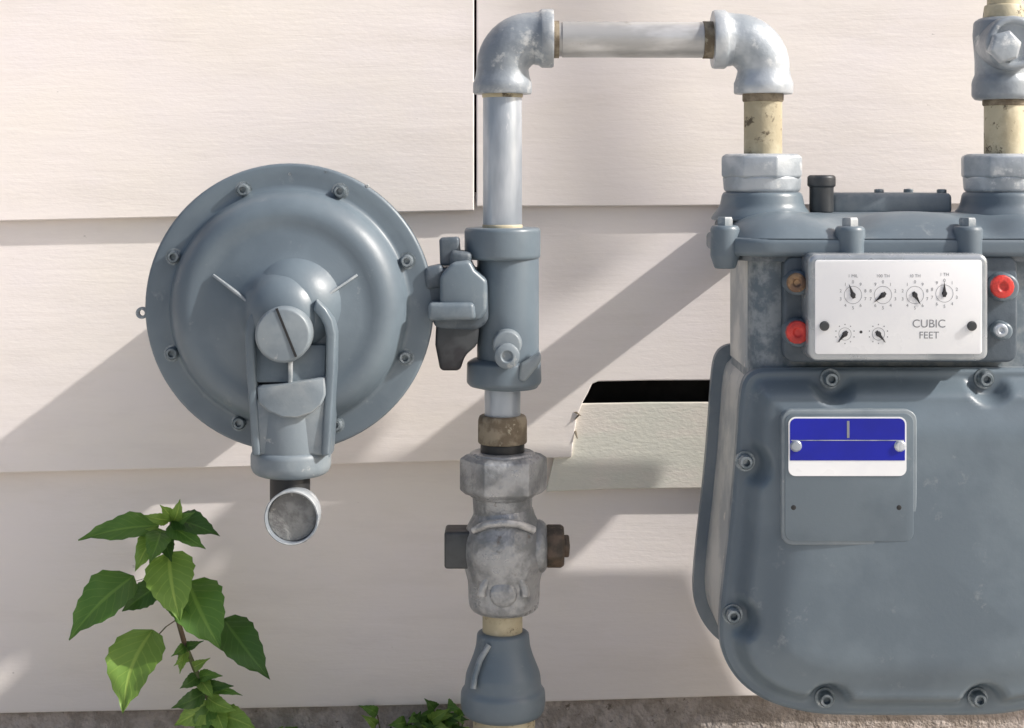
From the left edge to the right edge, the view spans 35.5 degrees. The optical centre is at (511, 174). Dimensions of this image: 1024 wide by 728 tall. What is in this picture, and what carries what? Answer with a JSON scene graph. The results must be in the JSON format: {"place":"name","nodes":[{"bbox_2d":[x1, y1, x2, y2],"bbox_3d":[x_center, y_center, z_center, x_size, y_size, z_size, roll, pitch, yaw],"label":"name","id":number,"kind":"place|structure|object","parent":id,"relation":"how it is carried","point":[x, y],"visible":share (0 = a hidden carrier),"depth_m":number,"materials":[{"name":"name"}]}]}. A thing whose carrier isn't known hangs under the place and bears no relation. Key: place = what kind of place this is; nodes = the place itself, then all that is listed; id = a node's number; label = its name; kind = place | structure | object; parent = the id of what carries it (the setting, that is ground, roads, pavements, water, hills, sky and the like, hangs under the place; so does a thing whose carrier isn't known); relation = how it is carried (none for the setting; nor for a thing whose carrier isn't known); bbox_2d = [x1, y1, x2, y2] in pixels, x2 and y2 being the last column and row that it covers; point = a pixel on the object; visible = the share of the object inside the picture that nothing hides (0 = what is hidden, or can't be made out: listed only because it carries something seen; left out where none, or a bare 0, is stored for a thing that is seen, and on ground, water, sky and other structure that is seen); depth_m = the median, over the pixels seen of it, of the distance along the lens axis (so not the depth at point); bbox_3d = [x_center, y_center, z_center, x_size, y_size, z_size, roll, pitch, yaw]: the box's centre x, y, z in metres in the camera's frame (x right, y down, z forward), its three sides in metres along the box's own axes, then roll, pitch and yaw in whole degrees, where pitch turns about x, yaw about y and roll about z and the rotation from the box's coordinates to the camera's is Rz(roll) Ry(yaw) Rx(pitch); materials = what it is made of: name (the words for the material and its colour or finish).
{"place":"outdoors","nodes":[
{"label":"outdoors","id":0,"kind":"place"},
{"bbox_2d":[0,0,473,220],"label":"siding board","id":1,"kind":"object","parent":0,"point":[110,109],"visible":0.81,"depth_m":1.79,"materials":[{"name":"white wood"}]},
{"label":"ground","id":2,"kind":"structure","parent":0,"visible":0},
{"bbox_2d":[0,696,1023,727],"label":"foundation","id":3,"kind":"object","parent":2,"relation":"on","point":[726,712],"depth_m":1.80,"materials":[{"name":"concrete"}]},
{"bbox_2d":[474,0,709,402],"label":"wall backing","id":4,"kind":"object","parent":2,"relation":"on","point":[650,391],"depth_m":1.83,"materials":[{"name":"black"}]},
{"bbox_2d":[0,458,757,712],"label":"siding board","id":5,"kind":"object","parent":4,"relation":"attached to","point":[359,597],"visible":0.49,"depth_m":1.79,"materials":[{"name":"white wood"}]},
{"bbox_2d":[0,192,958,472],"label":"siding board","id":6,"kind":"object","parent":4,"relation":"attached to","point":[634,292],"visible":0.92,"depth_m":1.79,"materials":[{"name":"white wood"}]},
{"bbox_2d":[546,402,707,491],"bbox_3d":[1.412,0.300,1.792,2.748,0.108,0.009,0,0,0],"label":"siding board broken","id":7,"kind":"object","parent":4,"relation":"attached to","point":[641,445],"visible":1,"depth_m":1.79,"materials":[{"name":"white wood"}]},
{"bbox_2d":[477,0,1023,205],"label":"siding board","id":8,"kind":"object","parent":4,"relation":"attached to","point":[880,97],"visible":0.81,"depth_m":1.79,"materials":[{"name":"white wood"}]},
{"bbox_3d":[0.000,0.655,1.646,4.800,0.016,0.300,0,0,0],"label":"soil strip","id":9,"kind":"object","parent":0,"visible":0},
{"bbox_2d":[69,500,269,727],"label":"weed plant","id":10,"kind":"object","parent":9,"relation":"on","point":[133,658],"visible":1,"depth_m":1.67,"materials":[{"name":"green plant"}]},
{"bbox_2d":[279,698,468,727],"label":"weeds","id":11,"kind":"object","parent":9,"relation":"on","point":[430,717],"visible":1,"depth_m":1.76,"materials":[{"name":"green plant"}]},
{"bbox_2d":[444,9,801,727],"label":"gas pipe","id":12,"kind":"object","parent":9,"relation":"on","point":[504,547],"visible":0.99,"depth_m":1.58,"materials":[{"name":"metal"}]},
{"bbox_2d":[136,163,540,545],"bbox_3d":[-0.171,0.166,1.633,0.398,0.355,0.304,0,0,0],"label":"gas regulator","id":13,"kind":"object","parent":12,"relation":"attached to","point":[294,312],"visible":1,"depth_m":1.54,"materials":[{"name":"grey paint"}]},
{"bbox_2d":[692,175,1023,714],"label":"gas meter","id":14,"kind":"object","parent":12,"relation":"attached to","point":[859,545],"visible":1,"depth_m":1.47,"materials":[{"name":"grey paint"}]},
{"bbox_2d":[961,0,1023,191],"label":"gas pipe","id":15,"kind":"object","parent":14,"relation":"on","point":[997,86],"visible":0.98,"depth_m":1.58,"materials":[{"name":"metal"}]}
]}

